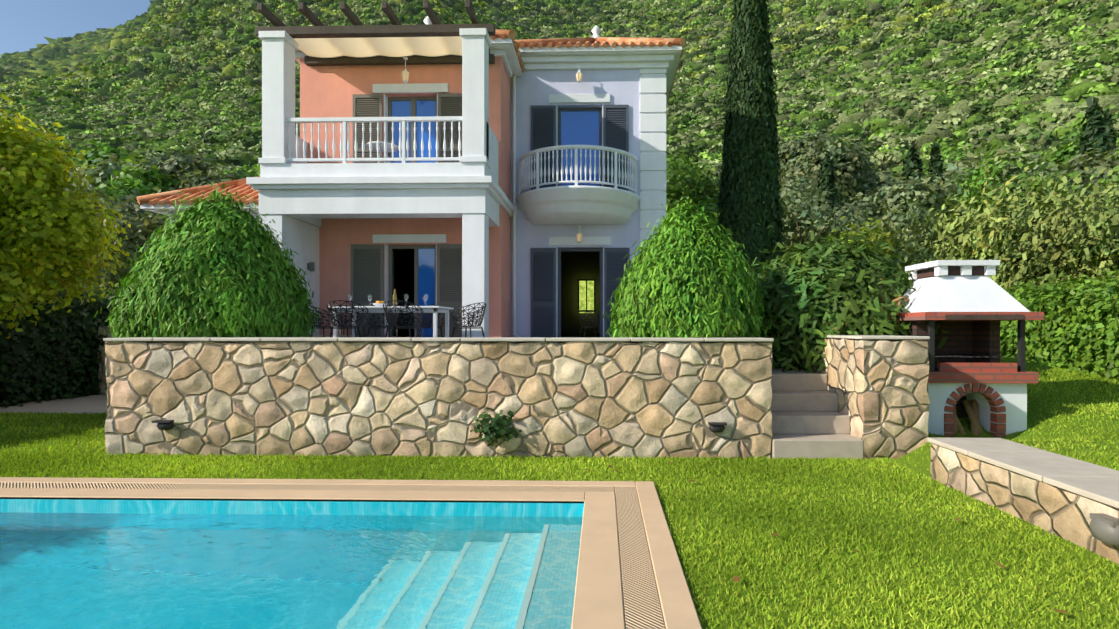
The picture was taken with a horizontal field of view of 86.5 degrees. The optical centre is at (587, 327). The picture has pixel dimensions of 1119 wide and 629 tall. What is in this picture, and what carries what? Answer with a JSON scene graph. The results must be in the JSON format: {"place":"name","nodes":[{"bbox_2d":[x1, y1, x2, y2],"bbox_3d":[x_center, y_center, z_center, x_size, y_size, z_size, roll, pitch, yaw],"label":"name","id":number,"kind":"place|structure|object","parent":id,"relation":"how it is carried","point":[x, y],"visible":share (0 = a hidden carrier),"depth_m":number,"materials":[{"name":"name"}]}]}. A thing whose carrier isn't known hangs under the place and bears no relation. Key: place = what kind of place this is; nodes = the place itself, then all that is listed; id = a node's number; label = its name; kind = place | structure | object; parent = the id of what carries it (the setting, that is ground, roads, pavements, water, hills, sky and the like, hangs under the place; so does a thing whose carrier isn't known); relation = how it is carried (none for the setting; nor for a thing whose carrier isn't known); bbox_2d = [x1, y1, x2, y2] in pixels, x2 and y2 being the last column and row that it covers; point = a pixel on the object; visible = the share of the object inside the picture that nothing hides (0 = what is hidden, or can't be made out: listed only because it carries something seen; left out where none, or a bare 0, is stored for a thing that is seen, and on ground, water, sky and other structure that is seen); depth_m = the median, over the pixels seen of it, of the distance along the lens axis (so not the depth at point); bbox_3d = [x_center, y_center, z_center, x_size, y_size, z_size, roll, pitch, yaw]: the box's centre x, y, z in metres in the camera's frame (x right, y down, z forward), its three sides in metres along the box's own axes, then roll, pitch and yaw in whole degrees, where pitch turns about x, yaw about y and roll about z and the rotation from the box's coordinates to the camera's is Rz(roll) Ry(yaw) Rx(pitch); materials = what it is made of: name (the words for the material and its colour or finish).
{"place":"outdoors","nodes":[
{"label":"outdoors","id":0,"kind":"place"},
{"bbox_2d":[0,395,107,413],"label":"path","id":1,"kind":"structure","parent":0,"point":[93,404],"depth_m":10.11,"materials":[{"name":"concrete"}]},
{"bbox_2d":[0,286,120,407],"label":"hedge","id":2,"kind":"object","parent":1,"relation":"on","point":[48,370],"depth_m":10.95,"materials":[{"name":"green plant"}]},
{"bbox_2d":[0,90,130,338],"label":"tree","id":3,"kind":"object","parent":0,"point":[45,246],"depth_m":8.83,"materials":[{"name":"green plant"}]},
{"bbox_2d":[0,0,150,57],"label":"sky","id":4,"kind":"structure","parent":0,"point":[24,24],"materials":[{"name":"blue"}]},
{"bbox_2d":[0,512,582,628],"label":"pool water","id":5,"kind":"structure","parent":0,"point":[137,571],"depth_m":3.54,"materials":[{"name":"blue liquid"}]},
{"bbox_2d":[300,57,510,341],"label":"pink house walls","id":6,"kind":"structure","parent":0,"point":[327,91],"depth_m":12.05,"materials":[{"name":"pink paint"}]},
{"bbox_2d":[85,222,889,336],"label":"valley terrain","id":7,"kind":"structure","parent":0,"point":[592,334],"depth_m":20.20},
{"bbox_2d":[52,105,1118,300],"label":"bushes","id":8,"kind":"object","parent":7,"relation":"on","point":[866,190],"visible":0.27,"depth_m":27.70,"materials":[{"name":"green plant"}]},
{"bbox_2d":[110,179,1116,297],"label":"trunks","id":9,"kind":"object","parent":7,"relation":"on","point":[800,236],"depth_m":21.24,"materials":[{"name":"brown plant"}]},
{"bbox_2d":[715,0,785,278],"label":"tall cypress","id":10,"kind":"object","parent":7,"relation":"on","point":[749,206],"depth_m":14.32,"materials":[{"name":"green plant"}]},
{"bbox_2d":[393,249,599,336],"bbox_3d":[-1.905,-2.619,16.427,6.760,6.049,8.290,0,0,1],"label":"doorway","id":11,"kind":"structure","parent":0,"point":[575,266],"depth_m":20.52,"materials":[{"name":"black"}]},
{"bbox_2d":[0,367,1118,628],"bbox_3d":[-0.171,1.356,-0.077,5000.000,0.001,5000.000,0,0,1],"label":"lawn","id":12,"kind":"structure","parent":0,"point":[835,613],"depth_m":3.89,"materials":[{"name":"green plant"}]},
{"bbox_2d":[97,326,115,394],"bbox_3d":[-7.769,0.717,12.042,4.037,1.525,0.502,0,0,1],"label":"hedge","id":13,"kind":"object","parent":12,"relation":"on","point":[102,385],"depth_m":11.86,"materials":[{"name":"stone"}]},
{"bbox_2d":[0,497,583,516],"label":"wall tiles","id":14,"kind":"object","parent":12,"relation":"in","point":[286,507],"visible":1,"depth_m":4.62,"materials":[{"name":"tile"}]},
{"bbox_2d":[0,477,701,628],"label":"pool coping","id":15,"kind":"object","parent":12,"relation":"on","point":[630,574],"visible":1,"depth_m":4.58,"materials":[{"name":"stone"}]},
{"bbox_2d":[105,341,772,458],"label":"terrace wall","id":16,"kind":"structure","parent":12,"relation":"on","point":[627,399],"depth_m":6.23,"materials":[{"name":"beige stone"}]},
{"bbox_2d":[152,420,173,429],"bbox_3d":[-4.462,1.031,6.268,0.180,0.110,0.130,0,0,1],"label":"wall lamp","id":17,"kind":"object","parent":16,"relation":"attached to","point":[165,425],"visible":1,"depth_m":6.23,"materials":[{"name":"grey metal"}]},
{"bbox_2d":[470,407,521,446],"bbox_3d":[-0.948,1.028,6.167,0.531,0.394,0.350,0,0,1],"label":"caper plant","id":18,"kind":"object","parent":16,"relation":"attached to","point":[497,426],"depth_m":6.11,"materials":[{"name":"green plant"}]},
{"bbox_2d":[103,335,929,341],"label":"terrace wall capstones","id":19,"kind":"object","parent":16,"relation":"on","point":[741,339],"visible":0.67,"depth_m":6.22,"materials":[{"name":"grey stone"}]},
{"bbox_2d":[708,422,726,432],"bbox_3d":[1.336,1.031,6.122,0.180,0.110,0.130,0,0,1],"label":"wall lamp","id":20,"kind":"object","parent":16,"relation":"attached to","point":[717,427],"visible":1,"depth_m":6.08,"materials":[{"name":"grey metal"}]},
{"bbox_2d":[825,278,909,334],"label":"dry fronds","id":21,"kind":"object","parent":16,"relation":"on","point":[897,300],"visible":0.06,"depth_m":7.24,"materials":[{"name":"green plant"}]},
{"bbox_2d":[253,456,1067,612],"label":"fallen leaves","id":22,"kind":"object","parent":12,"relation":"on","point":[956,519],"visible":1,"depth_m":3.50,"materials":[{"name":"brown plant"}]},
{"bbox_2d":[255,96,1118,291],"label":"crown","id":23,"kind":"object","parent":12,"relation":"on","point":[1069,242],"visible":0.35,"depth_m":14.39,"materials":[{"name":"green plant"}]},
{"bbox_2d":[770,364,863,458],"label":"garden steps","id":24,"kind":"structure","parent":12,"relation":"on","point":[809,420],"depth_m":6.44,"materials":[{"name":"concrete"}]},
{"bbox_2d":[746,227,947,372],"bbox_3d":[3.313,-0.086,8.338,3.052,2.581,2.924,0,0,1],"label":"bush","id":25,"kind":"object","parent":12,"relation":"on","point":[804,304],"visible":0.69,"depth_m":7.41,"materials":[{"name":"green plant"}]},
{"bbox_2d":[812,338,929,458],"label":"stone wall","id":26,"kind":"structure","parent":12,"relation":"on","point":[878,387],"depth_m":6.11,"materials":[{"name":"stone"}]},
{"bbox_2d":[902,260,1029,434],"bbox_3d":[4.387,0.301,7.110,1.150,2.150,0.960,0,0,1],"label":"white barbecue masonry","id":27,"kind":"object","parent":12,"relation":"on","point":[965,290],"visible":0.44,"depth_m":6.73,"materials":[{"name":"white paint"}]},
{"bbox_2d":[900,267,999,417],"bbox_3d":[4.387,0.291,7.120,1.090,1.990,0.880,0,0,1],"label":"barbecue interior","id":28,"kind":"object","parent":27,"relation":"in","point":[975,337],"visible":0.31,"depth_m":7.30,"materials":[{"name":"brown brick"}]},
{"bbox_2d":[893,312,1043,437],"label":"brick trim","id":29,"kind":"structure","parent":27,"relation":"attached to","point":[974,374],"depth_m":6.63,"materials":[{"name":"red brick"}]},
{"bbox_2d":[928,320,1024,371],"bbox_3d":[4.385,0.206,7.040,1.050,0.580,0.760,0,0,1],"label":"metal frame","id":30,"kind":"object","parent":27,"relation":"attached to","point":[932,355],"visible":0.92,"depth_m":6.67,"materials":[{"name":"black metal"}]},
{"bbox_2d":[930,443,1118,563],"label":"garden wall","id":31,"kind":"structure","parent":12,"relation":"on","point":[1060,512],"depth_m":4.11,"materials":[{"name":"stone"}]},
{"bbox_2d":[927,437,1118,508],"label":"wall cap stones","id":32,"kind":"object","parent":31,"relation":"on","point":[1095,482],"depth_m":4.22,"materials":[{"name":"beige stone"}]},
{"bbox_2d":[1090,513,1118,545],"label":"wall lamp","id":33,"kind":"object","parent":31,"relation":"attached to","point":[1104,527],"visible":1,"depth_m":3.37,"materials":[{"name":"grey"}]},
{"bbox_2d":[1000,266,1118,382],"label":"hedge","id":34,"kind":"object","parent":12,"relation":"on","point":[1081,318],"depth_m":9.30,"materials":[{"name":"green plant"}]},
{"bbox_2d":[0,0,1118,178],"bbox_3d":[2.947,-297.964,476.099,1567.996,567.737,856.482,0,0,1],"label":"hillside vegetation","id":35,"kind":"object","parent":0,"point":[61,55],"visible":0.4,"depth_m":201.57,"materials":[{"name":"green plant"}]},
{"bbox_2d":[0,0,1118,178],"bbox_3d":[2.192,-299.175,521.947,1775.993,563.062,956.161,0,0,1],"label":"hill terrain","id":36,"kind":"structure","parent":0,"point":[968,42],"depth_m":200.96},
{"bbox_2d":[511,69,640,341],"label":"blue house walls","id":37,"kind":"structure","parent":0,"point":[619,86],"depth_m":13.24,"materials":[{"name":"paint"}]},
{"bbox_2d":[778,259,1118,628],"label":"raised lawn","id":38,"kind":"structure","parent":0,"point":[910,463],"depth_m":4.25,"materials":[{"name":"green plant"}]},
{"bbox_2d":[888,263,915,286],"bbox_3d":[4.964,0.042,9.409,2.560,2.082,2.578,0,0,1],"label":"oleander","id":39,"kind":"object","parent":38,"relation":"on","point":[907,275],"depth_m":9.40,"materials":[{"name":"green plant"}]},
{"bbox_2d":[953,399,983,434],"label":"barbecue logs","id":40,"kind":"object","parent":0,"point":[972,410],"visible":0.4,"depth_m":6.86,"materials":[{"name":"brown wood"}]},
{"bbox_2d":[945,314,1023,319],"bbox_3d":[4.372,-0.117,6.537,0.850,0.055,0.006,0,0,1],"label":"soot stain","id":41,"kind":"object","parent":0,"point":[989,317],"visible":1,"depth_m":6.53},
{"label":"terrace paving","id":42,"kind":"structure","parent":0,"visible":0},
{"bbox_2d":[94,182,319,354],"bbox_3d":[-4.869,-0.591,7.879,2.354,2.675,2.408,0,0,1],"label":"bush","id":43,"kind":"object","parent":42,"relation":"on","point":[215,267],"depth_m":7.09,"materials":[{"name":"green plant"}]},
{"bbox_2d":[308,305,332,336],"bbox_3d":[-4.512,-0.001,9.885,0.538,0.818,0.609,0,0,1],"label":"dining chair","id":44,"kind":"object","parent":42,"relation":"on","point":[318,326],"visible":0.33,"depth_m":10.01,"materials":[{"name":"grey metal"}]},
{"bbox_2d":[308,335,357,336],"bbox_3d":[-4.821,0.804,9.284,0.491,1.340,4.967,0,0,1],"label":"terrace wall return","id":45,"kind":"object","parent":42,"relation":"on","point":[331,336],"visible":0.02,"depth_m":11.06,"materials":[{"name":"stone"}]},
{"bbox_2d":[329,308,360,336],"bbox_3d":[-4.692,-0.001,11.490,0.556,0.818,0.604,0,0,1],"label":"dining chair","id":46,"kind":"object","parent":42,"relation":"on","point":[343,321],"visible":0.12,"depth_m":11.64,"materials":[{"name":"grey metal"}]},
{"bbox_2d":[327,300,368,336],"bbox_3d":[-3.709,-0.001,9.163,0.611,0.818,0.518,0,0,1],"label":"dining chair","id":47,"kind":"object","parent":42,"relation":"on","point":[341,327],"visible":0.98,"depth_m":9.03,"materials":[{"name":"grey metal"}]},
{"bbox_2d":[366,305,398,336],"bbox_3d":[-3.671,-0.001,10.667,0.611,0.818,0.518,0,0,1],"label":"chair","id":48,"kind":"object","parent":42,"relation":"on","point":[378,318],"visible":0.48,"depth_m":10.71,"materials":[{"name":"grey metal"}]},
{"bbox_2d":[329,306,453,341],"bbox_3d":[-3.240,0.031,9.903,1.800,0.750,0.900,0,0,1],"label":"dining table","id":49,"kind":"object","parent":42,"relation":"on","point":[435,310],"visible":0.56,"depth_m":9.52,"materials":[{"name":"white paint"}]},
{"bbox_2d":[373,301,386,305],"bbox_3d":[-3.460,-0.397,9.909,0.250,0.103,0.250,0,0,1],"label":"fruit bowl","id":50,"kind":"object","parent":49,"relation":"on","point":[378,303],"visible":0.88,"depth_m":9.84,"materials":[{"name":"white paint"}]},
{"bbox_2d":[393,289,396,304],"bbox_3d":[-3.220,-0.494,9.923,0.074,0.300,0.070,0,0,1],"label":"wine bottle","id":51,"kind":"object","parent":49,"relation":"on","point":[394,296],"visible":0.73,"depth_m":9.90,"materials":[{"name":"yellow"}]},
{"bbox_2d":[383,300,423,336],"bbox_3d":[-2.840,-0.001,9.139,0.606,0.818,0.547,0,0,1],"label":"dining chair","id":52,"kind":"object","parent":42,"relation":"on","point":[390,320],"visible":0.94,"depth_m":8.99,"materials":[{"name":"grey metal"}]},
{"bbox_2d":[157,28,679,336],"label":"house","id":53,"kind":"structure","parent":42,"relation":"on","point":[300,197],"depth_m":10.67,"materials":[{"name":"white paint"}]},
{"bbox_2d":[137,176,259,215],"bbox_3d":[-7.398,-3.216,15.385,3.797,1.485,6.377,0,0,1],"label":"annex roof","id":54,"kind":"object","parent":53,"relation":"on","point":[156,202],"visible":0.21,"depth_m":12.54,"materials":[{"name":"ceramic"}]},
{"bbox_2d":[307,262,314,270],"bbox_3d":[-5.398,-1.194,11.608,0.120,0.180,0.100,0,0,1],"label":"wall lamp","id":55,"kind":"object","parent":53,"relation":"attached to","point":[310,266],"visible":1,"depth_m":11.57,"materials":[{"name":"grey metal"}]},
{"bbox_2d":[255,0,494,65],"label":"pergola beams","id":56,"kind":"structure","parent":53,"relation":"on","point":[359,29],"depth_m":10.74,"materials":[{"name":"brown wood"}]},
{"bbox_2d":[293,36,461,57],"bbox_3d":[-3.813,-5.416,11.388,3.600,0.065,1.000,0,0,1],"label":"pergola canopy","id":57,"kind":"object","parent":56,"relation":"hanging from","point":[379,46],"visible":0.77,"depth_m":11.42,"materials":[{"name":"beige fabric"}]},
{"bbox_2d":[402,57,408,84],"bbox_3d":[-3.576,-5.034,11.662,0.160,0.540,0.139,0,0,1],"label":"pendant lamp","id":58,"kind":"object","parent":56,"relation":"hanging from","point":[405,75],"visible":1,"depth_m":11.63,"materials":[{"name":"beige glass"}]},
{"bbox_2d":[365,141,398,162],"bbox_3d":[-3.933,-3.107,11.371,0.620,0.733,0.620,0,0,1],"label":"balcony table","id":59,"kind":"object","parent":53,"relation":"on","point":[381,145],"visible":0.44,"depth_m":11.29,"materials":[{"name":"white paint"}]},
{"bbox_2d":[351,93,461,341],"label":"shutters","id":60,"kind":"object","parent":53,"relation":"attached to","point":[367,269],"visible":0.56,"depth_m":12.00,"materials":[{"name":"grey wood"}]},
{"bbox_2d":[295,16,524,76],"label":"roof trim","id":61,"kind":"structure","parent":53,"relation":"on","point":[501,36],"depth_m":11.89,"materials":[{"name":"white paint"}]},
{"bbox_2d":[392,101,598,341],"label":"glass doors","id":62,"kind":"structure","parent":53,"relation":"attached to","point":[579,127],"depth_m":12.22,"materials":[{"name":"blue glass"}]},
{"bbox_2d":[517,145,639,223],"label":"curved balcony","id":63,"kind":"structure","parent":53,"relation":"attached to","point":[576,203],"depth_m":12.41,"materials":[{"name":"white paint"}]},
{"bbox_2d":[576,225,582,243],"bbox_3d":[-0.179,-2.049,13.078,0.160,0.470,0.239,0,0,1],"label":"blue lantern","id":64,"kind":"object","parent":53,"relation":"attached to","point":[579,234],"visible":1,"depth_m":13.00,"materials":[{"name":"glass"}]},
{"bbox_2d":[576,66,582,83],"bbox_3d":[-0.179,-5.569,13.078,0.160,0.470,0.239,0,0,1],"label":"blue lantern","id":65,"kind":"object","parent":53,"relation":"attached to","point":[579,73],"visible":0.96,"depth_m":13.00,"materials":[{"name":"glass"}]},
{"bbox_2d":[531,105,629,337],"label":"shutters","id":66,"kind":"object","parent":53,"relation":"attached to","point":[543,260],"visible":0.75,"depth_m":13.21,"materials":[{"name":"grey wood"}]},
{"bbox_2d":[577,279,595,312],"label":"window","id":67,"kind":"structure","parent":53,"relation":"attached to","point":[586,280],"depth_m":20.15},
{"bbox_2d":[578,311,599,336],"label":"interior chair","id":68,"kind":"object","parent":53,"relation":"in","point":[593,314],"visible":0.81,"depth_m":14.94,"materials":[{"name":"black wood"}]},
{"bbox_2d":[514,25,685,107],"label":"blue roof block","id":69,"kind":"structure","parent":53,"relation":"on","point":[596,42],"depth_m":12.93,"materials":[{"name":"tile"}]},
{"bbox_2d":[415,313,438,336],"bbox_3d":[-3.099,-0.001,11.509,0.518,0.818,0.611,0,0,-14],"label":"dining chair","id":70,"kind":"object","parent":42,"relation":"on","point":[425,321],"visible":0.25,"depth_m":11.31,"materials":[{"name":"grey metal"}]},
{"bbox_2d":[415,305,449,341],"bbox_3d":[-2.772,-0.001,10.633,0.609,0.818,0.538,0,0,1],"label":"chair","id":71,"kind":"object","parent":42,"relation":"on","point":[442,325],"visible":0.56,"depth_m":10.75,"materials":[{"name":"grey metal"}]},
{"bbox_2d":[451,302,485,336],"bbox_3d":[-1.933,-0.001,9.759,0.518,0.818,0.611,0,0,21],"label":"dining chair","id":72,"kind":"object","parent":42,"relation":"on","point":[477,321],"visible":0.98,"depth_m":9.61,"materials":[{"name":"grey metal"}]},
{"bbox_2d":[602,197,771,341],"bbox_3d":[1.307,-0.447,7.516,2.075,2.375,2.030,0,0,1],"label":"bush","id":73,"kind":"object","parent":42,"relation":"on","point":[663,291],"depth_m":6.91,"materials":[{"name":"green plant"}]}
]}

